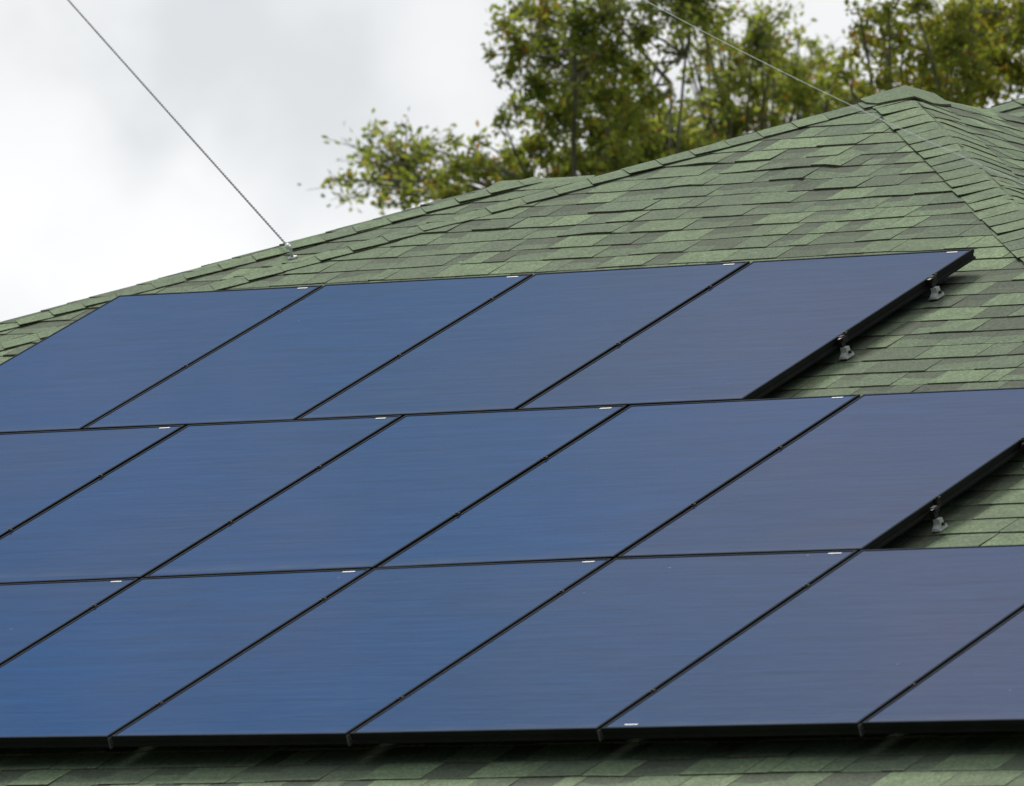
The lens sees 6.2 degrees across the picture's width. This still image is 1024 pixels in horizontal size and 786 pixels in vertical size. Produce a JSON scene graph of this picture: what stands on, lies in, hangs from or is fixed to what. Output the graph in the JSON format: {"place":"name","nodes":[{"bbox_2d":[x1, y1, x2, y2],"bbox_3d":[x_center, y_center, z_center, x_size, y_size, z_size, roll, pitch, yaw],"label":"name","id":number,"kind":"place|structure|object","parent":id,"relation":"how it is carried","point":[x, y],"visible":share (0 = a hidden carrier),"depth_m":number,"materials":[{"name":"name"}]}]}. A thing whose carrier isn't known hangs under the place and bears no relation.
{"place":"outdoors","nodes":[
{"label":"outdoors","id":0,"kind":"place"},
{"bbox_2d":[0,0,1023,321],"label":"sky","id":1,"kind":"structure","parent":0,"point":[102,191],"materials":[{"name":"white"}]},
{"bbox_3d":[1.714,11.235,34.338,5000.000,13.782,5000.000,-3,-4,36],"label":"ground","id":2,"kind":"structure","parent":0,"visible":0},
{"bbox_2d":[0,85,1023,785],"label":"house","id":3,"kind":"structure","parent":2,"relation":"on","point":[850,181],"depth_m":36.02,"materials":[{"name":"green tile"}]},
{"bbox_2d":[0,578,138,665],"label":"solar panel","id":4,"kind":"object","parent":3,"relation":"attached to","point":[31,614],"visible":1,"depth_m":33.35,"materials":[{"name":"blue glass"}]},
{"bbox_2d":[0,425,184,537],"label":"solar panel","id":5,"kind":"object","parent":3,"relation":"attached to","point":[41,472],"visible":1,"depth_m":35.20,"materials":[{"name":"blue glass"}]},
{"bbox_2d":[0,285,321,432],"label":"solar panel","id":6,"kind":"object","parent":3,"relation":"attached to","point":[81,373],"visible":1,"depth_m":36.62,"materials":[{"name":"blue glass"}]},
{"bbox_2d":[0,568,370,748],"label":"solar panel","id":7,"kind":"object","parent":3,"relation":"attached to","point":[100,675],"visible":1,"depth_m":32.57,"materials":[{"name":"blue glass"}]},
{"bbox_2d":[0,415,402,583],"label":"solar panel","id":8,"kind":"object","parent":3,"relation":"attached to","point":[161,503],"visible":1,"depth_m":34.39,"materials":[{"name":"blue glass"}]},
{"bbox_2d":[285,243,297,259],"bbox_3d":[-0.891,-0.572,38.358,0.042,0.073,0.086,1,-4,-20],"label":"cable anchor","id":9,"kind":"object","parent":3,"relation":"attached to","point":[288,246],"visible":1,"depth_m":38.33,"materials":[{"name":"metal"}]},
{"bbox_2d":[67,0,285,243],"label":"overhead cable","id":10,"kind":"object","parent":9,"relation":"attached to","point":[198,146],"visible":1,"depth_m":40.53,"materials":[{"name":"grey metal"}]},
{"bbox_2d":[83,274,532,429],"bbox_3d":[-0.755,-0.144,35.950,1.011,0.668,1.514,-3,-4,36],"label":"solar panel","id":11,"kind":"object","parent":3,"relation":"attached to","point":[309,352],"visible":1,"depth_m":35.93,"materials":[{"name":"blue glass"}]},
{"bbox_2d":[111,558,611,746],"bbox_3d":[-0.492,0.877,31.954,1.011,0.670,1.508,-3,-4,36],"label":"solar panel","id":12,"kind":"object","parent":3,"relation":"attached to","point":[338,667],"visible":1,"depth_m":31.89,"materials":[{"name":"blue glass"}]},
{"bbox_2d":[144,405,626,577],"bbox_3d":[-0.430,0.363,33.783,1.011,0.682,1.550,-3,-4,36],"label":"solar panel","id":13,"kind":"object","parent":3,"relation":"attached to","point":[379,498],"visible":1,"depth_m":33.76,"materials":[{"name":"blue glass"}]},
{"bbox_2d":[296,261,749,419],"bbox_3d":[0.060,-0.182,35.354,1.011,0.667,1.513,-3,-4,36],"label":"solar panel","id":14,"kind":"object","parent":3,"relation":"attached to","point":[524,342],"visible":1,"depth_m":35.33,"materials":[{"name":"blue glass"}]},
{"bbox_2d":[350,550,857,743],"bbox_3d":[0.323,0.838,31.358,1.011,0.670,1.508,-3,-4,36],"label":"solar panel","id":15,"kind":"object","parent":3,"relation":"attached to","point":[589,657],"visible":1,"depth_m":31.30,"materials":[{"name":"blue glass"}]},
{"bbox_2d":[377,394,859,567],"bbox_3d":[0.391,0.321,33.196,1.011,0.675,1.529,-3,-4,36],"label":"solar panel","id":16,"kind":"object","parent":3,"relation":"attached to","point":[620,483],"visible":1,"depth_m":33.18,"materials":[{"name":"blue glass"}]},
{"bbox_2d":[518,249,975,409],"bbox_3d":[0.874,-0.219,34.759,1.009,0.666,1.513,-3,-4,36],"label":"solar panel","id":17,"kind":"object","parent":3,"relation":"attached to","point":[756,330],"visible":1,"depth_m":34.72,"materials":[{"name":"blue glass"}]},
{"bbox_2d":[601,544,1023,738],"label":"solar panel","id":18,"kind":"object","parent":3,"relation":"attached to","point":[849,646],"visible":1,"depth_m":30.66,"materials":[{"name":"blue glass"}]},
{"bbox_2d":[617,387,1023,557],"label":"solar panel","id":19,"kind":"object","parent":3,"relation":"attached to","point":[870,471],"visible":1,"depth_m":32.52,"materials":[{"name":"blue glass"}]},
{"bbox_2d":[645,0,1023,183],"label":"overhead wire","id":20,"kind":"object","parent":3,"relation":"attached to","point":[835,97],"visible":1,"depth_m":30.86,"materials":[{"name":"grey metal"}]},
{"bbox_2d":[836,335,854,359],"bbox_3d":[1.207,-0.165,34.350,0.041,0.090,0.071,-3,-4,36],"label":"mounting foot","id":21,"kind":"object","parent":3,"relation":"attached to","point":[847,352],"visible":1,"depth_m":34.34},
{"bbox_2d":[927,275,944,299],"bbox_3d":[1.555,-0.386,34.840,0.041,0.090,0.071,-3,-4,36],"label":"mounting foot","id":22,"kind":"object","parent":3,"relation":"attached to","point":[937,293],"visible":1,"depth_m":34.83},
{"bbox_2d":[929,505,947,531],"bbox_3d":[1.439,0.424,32.020,0.041,0.090,0.071,-3,-4,36],"label":"mounting foot","id":23,"kind":"object","parent":3,"relation":"attached to","point":[940,524],"visible":1,"depth_m":32.01},
{"bbox_2d":[862,608,1023,733],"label":"solar panel","id":24,"kind":"object","parent":3,"relation":"attached to","point":[977,686],"visible":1,"depth_m":29.89,"materials":[{"name":"blue glass"}]},
{"bbox_2d":[1021,443,1023,467],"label":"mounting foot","id":25,"kind":"object","parent":3,"relation":"attached to","point":[1022,447],"visible":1,"depth_m":32.48},
{"bbox_2d":[297,0,769,215],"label":"tree","id":26,"kind":"object","parent":2,"relation":"on","point":[618,128],"visible":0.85,"depth_m":56.79,"materials":[{"name":"green plant"}]},
{"bbox_2d":[587,0,884,164],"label":"tree","id":27,"kind":"object","parent":2,"relation":"on","point":[762,42],"visible":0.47,"depth_m":59.58,"materials":[{"name":"green plant"}]},
{"bbox_2d":[824,0,1023,108],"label":"tree","id":28,"kind":"object","parent":2,"relation":"on","point":[968,42],"visible":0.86,"depth_m":54.75,"materials":[{"name":"green plant"}]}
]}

